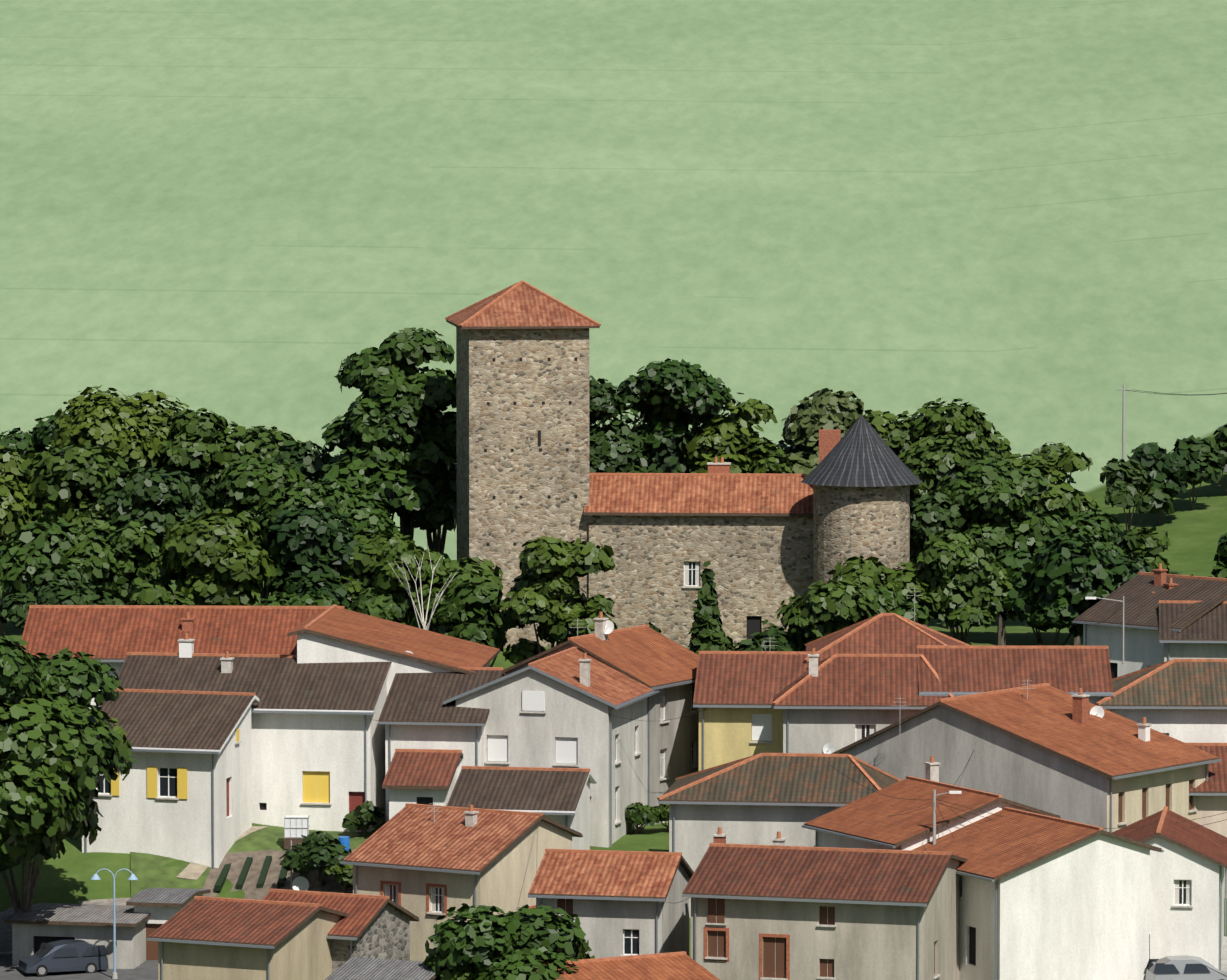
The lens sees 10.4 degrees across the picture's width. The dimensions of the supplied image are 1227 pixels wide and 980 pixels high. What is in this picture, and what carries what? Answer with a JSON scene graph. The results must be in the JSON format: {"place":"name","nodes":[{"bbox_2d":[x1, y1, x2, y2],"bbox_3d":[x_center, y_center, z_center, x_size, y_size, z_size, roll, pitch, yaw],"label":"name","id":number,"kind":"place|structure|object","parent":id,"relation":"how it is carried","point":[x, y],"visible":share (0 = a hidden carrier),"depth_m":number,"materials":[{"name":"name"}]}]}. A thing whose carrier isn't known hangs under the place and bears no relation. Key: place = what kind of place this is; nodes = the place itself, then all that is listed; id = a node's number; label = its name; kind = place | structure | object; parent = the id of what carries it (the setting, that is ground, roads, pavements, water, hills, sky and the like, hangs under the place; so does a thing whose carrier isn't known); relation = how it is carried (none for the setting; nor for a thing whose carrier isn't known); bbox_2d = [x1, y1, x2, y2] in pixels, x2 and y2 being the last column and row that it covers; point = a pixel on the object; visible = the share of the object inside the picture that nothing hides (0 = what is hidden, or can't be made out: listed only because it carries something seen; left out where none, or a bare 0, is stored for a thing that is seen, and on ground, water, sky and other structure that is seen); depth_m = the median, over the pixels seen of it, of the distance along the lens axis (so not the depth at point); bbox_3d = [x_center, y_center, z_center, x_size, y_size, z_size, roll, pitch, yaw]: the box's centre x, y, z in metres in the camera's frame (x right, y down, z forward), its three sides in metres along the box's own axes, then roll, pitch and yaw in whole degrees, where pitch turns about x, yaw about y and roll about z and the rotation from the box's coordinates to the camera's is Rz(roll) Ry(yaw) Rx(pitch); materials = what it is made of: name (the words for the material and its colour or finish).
{"place":"outdoors","nodes":[
{"label":"outdoors","id":0,"kind":"place"},
{"bbox_2d":[0,954,157,979],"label":"road","id":1,"kind":"structure","parent":0,"point":[146,970],"depth_m":338.43,"materials":[{"name":"asphalt"}]},
{"bbox_2d":[19,939,108,976],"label":"hatchback car","id":2,"kind":"object","parent":1,"relation":"on","point":[70,955],"visible":0.98,"depth_m":338.52,"materials":[{"name":"silver metal"}]},
{"bbox_2d":[177,826,267,879],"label":"paved path","id":3,"kind":"structure","parent":0,"point":[192,870],"depth_m":351.86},
{"bbox_2d":[130,821,385,897],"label":"garden lawn","id":4,"kind":"structure","parent":0,"point":[148,871],"depth_m":352.43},
{"bbox_2d":[202,849,354,899],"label":"plot","id":5,"kind":"object","parent":4,"relation":"on","point":[250,889],"visible":0.31,"depth_m":350.97,"materials":[{"name":"soil"}]},
{"bbox_2d":[292,876,308,890],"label":"satellite dish","id":6,"kind":"object","parent":5,"relation":"on","point":[300,883],"visible":0.77,"depth_m":348.11,"materials":[{"name":"white"}]},
{"bbox_2d":[214,850,348,890],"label":"hedge rows","id":7,"kind":"object","parent":4,"relation":"on","point":[220,882],"visible":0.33,"depth_m":350.79,"materials":[{"name":"green plant"}]},
{"bbox_2d":[342,800,384,835],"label":"shrub","id":8,"kind":"object","parent":4,"relation":"on","point":[367,813],"depth_m":355.17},
{"bbox_2d":[0,0,1226,956],"bbox_3d":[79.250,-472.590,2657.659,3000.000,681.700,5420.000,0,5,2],"label":"ground","id":9,"kind":"structure","parent":0,"point":[1008,216],"depth_m":615.26,"materials":[{"name":"plant"}]},
{"bbox_2d":[0,414,67,461],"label":"tree","id":10,"kind":"object","parent":9,"relation":"on","point":[37,440],"depth_m":415.63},
{"bbox_2d":[0,445,69,635],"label":"tree","id":11,"kind":"object","parent":9,"relation":"on","point":[15,495],"depth_m":403.54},
{"bbox_2d":[0,517,101,595],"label":"tree","id":12,"kind":"object","parent":9,"relation":"on","point":[25,554],"depth_m":393.41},
{"bbox_2d":[0,636,123,803],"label":"tree","id":13,"kind":"object","parent":9,"relation":"on","point":[23,674],"depth_m":340.30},
{"bbox_2d":[0,563,124,628],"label":"tree","id":14,"kind":"object","parent":9,"relation":"on","point":[58,583],"depth_m":385.61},
{"bbox_2d":[0,898,129,956],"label":"yard ground","id":15,"kind":"structure","parent":9,"relation":"on","point":[5,936],"depth_m":347.53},
{"bbox_2d":[0,705,130,911],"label":"tree","id":16,"kind":"object","parent":9,"relation":"on","point":[50,849],"depth_m":341.50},
{"bbox_2d":[0,692,137,853],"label":"tree","id":17,"kind":"object","parent":9,"relation":"on","point":[57,745],"depth_m":334.68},
{"bbox_2d":[14,443,129,538],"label":"tree","id":18,"kind":"object","parent":9,"relation":"on","point":[95,467],"depth_m":403.81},
{"bbox_2d":[4,903,149,968],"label":"garage","id":19,"kind":"structure","parent":9,"relation":"on","point":[37,927],"depth_m":340.35,"materials":[{"name":"grey concrete"}]},
{"bbox_2d":[91,868,137,972],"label":"double street lamp","id":20,"kind":"object","parent":9,"relation":"on","point":[97,877],"visible":1,"depth_m":336.65,"materials":[{"name":"blue"}]},
{"bbox_2d":[50,385,188,604],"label":"tree","id":21,"kind":"object","parent":9,"relation":"on","point":[120,427],"depth_m":414.28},
{"bbox_2d":[60,520,181,603],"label":"tree","id":22,"kind":"object","parent":9,"relation":"on","point":[112,552],"depth_m":393.65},
{"bbox_2d":[84,464,217,598],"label":"tree","id":23,"kind":"object","parent":9,"relation":"on","point":[131,494],"depth_m":403.07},
{"bbox_2d":[126,888,210,959],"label":"shed","id":24,"kind":"structure","parent":9,"relation":"on","point":[161,906],"depth_m":341.54,"materials":[{"name":"grey concrete"}]},
{"bbox_2d":[82,688,259,868],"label":"house wing","id":25,"kind":"object","parent":9,"relation":"on","point":[182,791],"visible":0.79,"depth_m":353.02,"materials":[{"name":"white paint"}]},
{"bbox_2d":[128,582,227,605],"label":"tree","id":26,"kind":"object","parent":9,"relation":"on","point":[147,593],"depth_m":385.40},
{"bbox_2d":[20,605,344,708],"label":"house","id":27,"kind":"structure","parent":9,"relation":"on","point":[112,635],"depth_m":370.81,"materials":[{"name":"orange tile"}]},
{"bbox_2d":[160,507,277,605],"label":"tree","id":28,"kind":"object","parent":9,"relation":"on","point":[224,546],"depth_m":392.24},
{"bbox_2d":[157,408,304,514],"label":"tree","id":29,"kind":"object","parent":9,"relation":"on","point":[211,445],"depth_m":413.52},
{"bbox_2d":[147,896,348,979],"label":"house","id":30,"kind":"structure","parent":9,"relation":"on","point":[207,938],"depth_m":326.31,"materials":[{"name":"orange tile"}]},
{"bbox_2d":[114,633,391,831],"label":"house","id":31,"kind":"structure","parent":9,"relation":"on","point":[317,745],"depth_m":357.65,"materials":[{"name":"white paint"}]},
{"bbox_2d":[212,455,326,603],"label":"tree","id":32,"kind":"object","parent":9,"relation":"on","point":[264,480],"depth_m":403.93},
{"bbox_2d":[284,815,309,848],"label":"ibc tank","id":33,"kind":"object","parent":9,"relation":"on","point":[296,827],"visible":0.77,"depth_m":353.40,"materials":[{"name":"white"}]},
{"bbox_2d":[253,591,351,610],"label":"tree","id":34,"kind":"object","parent":9,"relation":"on","point":[306,599],"depth_m":385.29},
{"bbox_2d":[274,440,332,490],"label":"tree","id":35,"kind":"object","parent":9,"relation":"on","point":[310,466],"depth_m":411.90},
{"bbox_2d":[262,503,363,607],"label":"tree","id":36,"kind":"object","parent":9,"relation":"on","point":[334,544],"depth_m":393.34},
{"bbox_2d":[279,831,351,888],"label":"tree","id":37,"kind":"object","parent":9,"relation":"on","point":[322,850],"depth_m":347.29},
{"bbox_2d":[324,864,352,892],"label":"shrub","id":38,"kind":"object","parent":9,"relation":"on","point":[338,872],"depth_m":346.35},
{"bbox_2d":[262,889,419,972],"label":"house","id":39,"kind":"structure","parent":9,"relation":"on","point":[374,926],"depth_m":331.83,"materials":[{"name":"tile"}]},
{"bbox_2d":[301,478,414,608],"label":"tree","id":40,"kind":"object","parent":9,"relation":"on","point":[363,511],"depth_m":403.05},
{"bbox_2d":[319,387,433,519],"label":"tree","id":41,"kind":"object","parent":9,"relation":"on","point":[371,421],"depth_m":407.82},
{"bbox_2d":[327,528,427,603],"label":"tree","id":42,"kind":"object","parent":9,"relation":"on","point":[379,551],"depth_m":393.11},
{"bbox_2d":[351,587,406,624],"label":"tree","id":43,"kind":"object","parent":9,"relation":"on","point":[374,603],"visible":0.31,"depth_m":385.66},
{"bbox_2d":[325,957,441,979],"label":"roof","id":44,"kind":"structure","parent":9,"relation":"on","point":[355,968],"depth_m":319.69,"materials":[{"name":"grey"}]},
{"bbox_2d":[287,605,499,694],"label":"house","id":45,"kind":"structure","parent":9,"relation":"on","point":[332,634],"depth_m":363.02,"materials":[{"name":"orange tile"}]},
{"bbox_2d":[334,327,455,625],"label":"tree","id":46,"kind":"object","parent":9,"relation":"on","point":[367,368],"depth_m":409.27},
{"bbox_2d":[382,749,462,819],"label":"house","id":47,"kind":"structure","parent":9,"relation":"on","point":[421,776],"depth_m":353.30,"materials":[{"name":"orange tile"}]},
{"bbox_2d":[388,548,457,629],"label":"bare birch tree","id":48,"kind":"object","parent":9,"relation":"on","point":[423,622],"visible":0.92,"depth_m":388.12,"materials":[{"name":"beige plant"}]},
{"bbox_2d":[395,402,456,554],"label":"tree","id":49,"kind":"object","parent":9,"relation":"on","point":[443,508],"depth_m":411.00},
{"bbox_2d":[378,667,505,821],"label":"house","id":50,"kind":"structure","parent":9,"relation":"on","point":[416,713],"depth_m":356.71,"materials":[{"name":"brown tile"}]},
{"bbox_2d":[390,548,502,632],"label":"tree","id":51,"kind":"object","parent":9,"relation":"on","point":[447,566],"depth_m":393.07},
{"bbox_2d":[423,947,477,979],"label":"bush","id":52,"kind":"object","parent":9,"relation":"on","point":[466,971],"depth_m":318.73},
{"bbox_2d":[342,803,582,960],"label":"house","id":53,"kind":"structure","parent":9,"relation":"on","point":[415,859],"depth_m":337.63,"materials":[{"name":"orange tile"}]},
{"bbox_2d":[433,577,525,666],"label":"tree","id":54,"kind":"object","parent":9,"relation":"on","point":[455,607],"depth_m":388.65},
{"bbox_2d":[425,903,594,979],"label":"tree","id":55,"kind":"object","parent":9,"relation":"on","point":[528,947],"depth_m":318.48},
{"bbox_2d":[447,766,596,849],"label":"house","id":56,"kind":"structure","parent":9,"relation":"on","point":[561,796],"depth_m":351.34,"materials":[{"name":"tile"}]},
{"bbox_2d":[445,281,600,647],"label":"castle keep","id":57,"kind":"structure","parent":9,"relation":"on","point":[522,404],"depth_m":399.15,"materials":[{"name":"stone"}]},
{"bbox_2d":[443,646,663,847],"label":"house","id":58,"kind":"structure","parent":9,"relation":"on","point":[558,709],"depth_m":356.23,"materials":[{"name":"white"}]},
{"bbox_2d":[500,535,614,663],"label":"tree","id":59,"kind":"object","parent":9,"relation":"on","point":[563,558],"depth_m":385.99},
{"bbox_2d":[550,594,617,638],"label":"bush","id":60,"kind":"object","parent":9,"relation":"on","point":[596,604],"depth_m":384.82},
{"bbox_2d":[504,612,698,824],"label":"house","id":61,"kind":"structure","parent":9,"relation":"on","point":[648,656],"depth_m":365.71,"materials":[{"name":"orange tile"}]},
{"bbox_2d":[528,849,693,957],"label":"house","id":62,"kind":"structure","parent":9,"relation":"on","point":[616,902],"depth_m":328.57,"materials":[{"name":"orange tile"}]},
{"bbox_2d":[589,375,663,472],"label":"tree","id":63,"kind":"object","parent":9,"relation":"on","point":[609,450],"depth_m":411.33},
{"bbox_2d":[534,951,719,979],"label":"roof","id":64,"kind":"structure","parent":9,"relation":"on","point":[682,965],"depth_m":318.88,"materials":[{"name":"tile"}]},
{"bbox_2d":[625,802,662,833],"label":"shrub","id":65,"kind":"object","parent":9,"relation":"on","point":[638,813],"depth_m":358.64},
{"bbox_2d":[652,804,668,831],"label":"shrub","id":66,"kind":"object","parent":9,"relation":"on","point":[661,811],"depth_m":359.04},
{"bbox_2d":[629,358,736,472],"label":"tree","id":67,"kind":"object","parent":9,"relation":"on","point":[685,382],"depth_m":411.71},
{"bbox_2d":[584,457,812,647],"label":"castle hall","id":68,"kind":"structure","parent":9,"relation":"on","point":[666,536],"depth_m":399.58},
{"bbox_2d":[687,560,734,654],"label":"conifer tree","id":69,"kind":"object","parent":9,"relation":"on","point":[707,622],"depth_m":383.95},
{"bbox_2d":[682,392,777,472],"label":"tree","id":70,"kind":"object","parent":9,"relation":"on","point":[726,438],"depth_m":411.33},
{"bbox_2d":[693,651,811,770],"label":"house","id":71,"kind":"structure","parent":9,"relation":"on","point":[735,693],"depth_m":362.12,"materials":[{"name":"orange tile"}]},
{"bbox_2d":[742,437,792,473],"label":"tree","id":72,"kind":"object","parent":9,"relation":"on","point":[771,457],"depth_m":410.38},
{"bbox_2d":[733,619,805,650],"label":"bush","id":73,"kind":"object","parent":9,"relation":"on","point":[773,634],"depth_m":383.39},
{"bbox_2d":[657,753,901,917],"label":"house","id":74,"kind":"structure","parent":9,"relation":"on","point":[760,799],"depth_m":343.92,"materials":[{"name":"brown tile"}]},
{"bbox_2d":[370,389,1226,902],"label":"village wires","id":75,"kind":"object","parent":9,"relation":"on","point":[952,803],"visible":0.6,"depth_m":339.03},
{"bbox_2d":[775,388,863,474],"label":"tree","id":76,"kind":"object","parent":9,"relation":"on","point":[810,418],"depth_m":413.46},
{"bbox_2d":[682,827,967,979],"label":"house","id":77,"kind":"structure","parent":9,"relation":"on","point":[778,909],"depth_m":324.46,"materials":[{"name":"beige concrete"}]},
{"bbox_2d":[776,579,875,651],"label":"tree","id":78,"kind":"object","parent":9,"relation":"on","point":[799,614],"depth_m":383.01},
{"bbox_2d":[772,648,953,753],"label":"house","id":79,"kind":"structure","parent":9,"relation":"on","point":[838,701],"depth_m":358.43,"materials":[{"name":"orange tile"}]},
{"bbox_2d":[847,409,905,448],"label":"tree","id":80,"kind":"object","parent":9,"relation":"on","point":[877,420],"depth_m":410.39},
{"bbox_2d":[804,613,968,663],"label":"house","id":81,"kind":"structure","parent":9,"relation":"on","point":[887,633],"depth_m":367.28,"materials":[{"name":"orange tile"}]},
{"bbox_2d":[827,556,946,623],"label":"tree","id":82,"kind":"object","parent":9,"relation":"on","point":[861,573],"depth_m":389.86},
{"bbox_2d":[862,585,929,624],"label":"tree","id":83,"kind":"object","parent":9,"relation":"on","point":[885,600],"depth_m":385.12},
{"bbox_2d":[802,756,1061,849],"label":"house","id":84,"kind":"structure","parent":9,"relation":"on","point":[867,822],"depth_m":337.74,"materials":[{"name":"orange tile"}]},
{"bbox_2d":[910,491,971,626],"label":"tree","id":85,"kind":"object","parent":9,"relation":"on","point":[926,521],"depth_m":398.10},
{"bbox_2d":[932,790,960,844],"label":"street light","id":86,"kind":"object","parent":9,"relation":"on","point":[934,814],"depth_m":333.55,"materials":[{"name":"grey"}]},
{"bbox_2d":[882,397,1011,628],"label":"tree","id":87,"kind":"object","parent":9,"relation":"on","point":[914,442],"depth_m":408.40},
{"bbox_2d":[911,530,1018,643],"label":"tree","id":88,"kind":"object","parent":9,"relation":"on","point":[968,556],"depth_m":389.18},
{"bbox_2d":[935,457,1066,645],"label":"tree","id":89,"kind":"object","parent":9,"relation":"on","point":[1024,526],"depth_m":398.32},
{"bbox_2d":[916,645,1112,704],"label":"house","id":90,"kind":"structure","parent":9,"relation":"on","point":[960,670],"depth_m":360.73,"materials":[{"name":"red tile"}]},
{"bbox_2d":[831,683,1221,832],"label":"house","id":91,"kind":"structure","parent":9,"relation":"on","point":[1046,747],"depth_m":348.27,"materials":[{"name":"orange tile"}]},
{"bbox_2d":[1090,706,1103,717],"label":"dish","id":92,"kind":"object","parent":91,"relation":"on","point":[1098,711],"visible":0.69,"depth_m":353.11,"materials":[{"name":"white"}]},
{"bbox_2d":[913,807,1163,979],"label":"house","id":93,"kind":"structure","parent":9,"relation":"on","point":[1043,897],"depth_m":328.46,"materials":[{"name":"paint"}]},
{"bbox_2d":[1002,441,1098,521],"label":"tree","id":94,"kind":"object","parent":9,"relation":"on","point":[1061,498],"depth_m":409.05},
{"bbox_2d":[996,533,1119,645],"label":"tree","id":95,"kind":"object","parent":9,"relation":"on","point":[1028,573],"depth_m":387.65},
{"bbox_2d":[1048,509,1130,645],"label":"tree","id":96,"kind":"object","parent":9,"relation":"on","point":[1106,529],"depth_m":400.33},
{"bbox_2d":[1085,596,1123,663],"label":"street light","id":97,"kind":"object","parent":9,"relation":"on","point":[1123,623],"visible":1,"depth_m":374.62,"materials":[{"name":"grey"}]},
{"bbox_2d":[1116,384,1130,459],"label":"utility pole","id":98,"kind":"object","parent":9,"relation":"on","point":[1123,430],"depth_m":449.76,"materials":[{"name":"grey"}]},
{"bbox_2d":[1067,552,1182,637],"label":"tree","id":99,"kind":"object","parent":9,"relation":"on","point":[1123,571],"depth_m":388.87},
{"bbox_2d":[1100,455,1174,534],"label":"tree","id":100,"kind":"object","parent":9,"relation":"on","point":[1119,492],"depth_m":447.01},
{"bbox_2d":[1118,526,1170,572],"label":"tree","id":101,"kind":"object","parent":9,"relation":"on","point":[1147,545],"depth_m":419.63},
{"bbox_2d":[1073,563,1226,678],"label":"house","id":102,"kind":"structure","parent":9,"relation":"on","point":[1143,647],"depth_m":378.39,"materials":[{"name":"brown tile"}]},
{"bbox_2d":[1096,659,1226,742],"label":"house","id":103,"kind":"structure","parent":9,"relation":"on","point":[1184,700],"depth_m":358.21,"materials":[{"name":"brown tile"}]},
{"bbox_2d":[1130,442,1199,523],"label":"tree","id":104,"kind":"object","parent":9,"relation":"on","point":[1163,464],"depth_m":450.63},
{"bbox_2d":[1112,806,1226,969],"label":"house","id":105,"kind":"structure","parent":9,"relation":"on","point":[1188,866],"depth_m":333.53,"materials":[{"name":"white paint"}]},
{"bbox_2d":[1159,600,1226,661],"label":"house","id":106,"kind":"structure","parent":9,"relation":"on","point":[1204,636],"depth_m":374.19,"materials":[{"name":"brown tile"}]},
{"bbox_2d":[1172,435,1223,509],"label":"tree","id":107,"kind":"object","parent":9,"relation":"on","point":[1201,450],"depth_m":454.63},
{"bbox_2d":[1187,743,1226,897],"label":"house","id":108,"kind":"structure","parent":9,"relation":"on","point":[1211,793],"depth_m":350.06,"materials":[{"name":"tile"}]},
{"bbox_2d":[1202,424,1226,495],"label":"tree","id":109,"kind":"object","parent":9,"relation":"on","point":[1219,440],"depth_m":458.70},
{"bbox_2d":[1211,533,1226,577],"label":"tree","id":110,"kind":"object","parent":9,"relation":"on","point":[1219,570],"visible":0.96,"depth_m":415.28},
{"bbox_2d":[801,415,921,588],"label":"round tower","id":111,"kind":"structure","parent":0,"point":[861,477],"depth_m":395.06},
{"bbox_2d":[1221,936,1226,971],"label":"wall","id":112,"kind":"structure","parent":0,"point":[1224,960],"depth_m":338.69,"materials":[{"name":"paint"}]},
{"bbox_2d":[1145,955,1226,979],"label":"car","id":113,"kind":"object","parent":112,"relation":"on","point":[1184,967],"visible":1,"depth_m":328.72,"materials":[{"name":"grey"}]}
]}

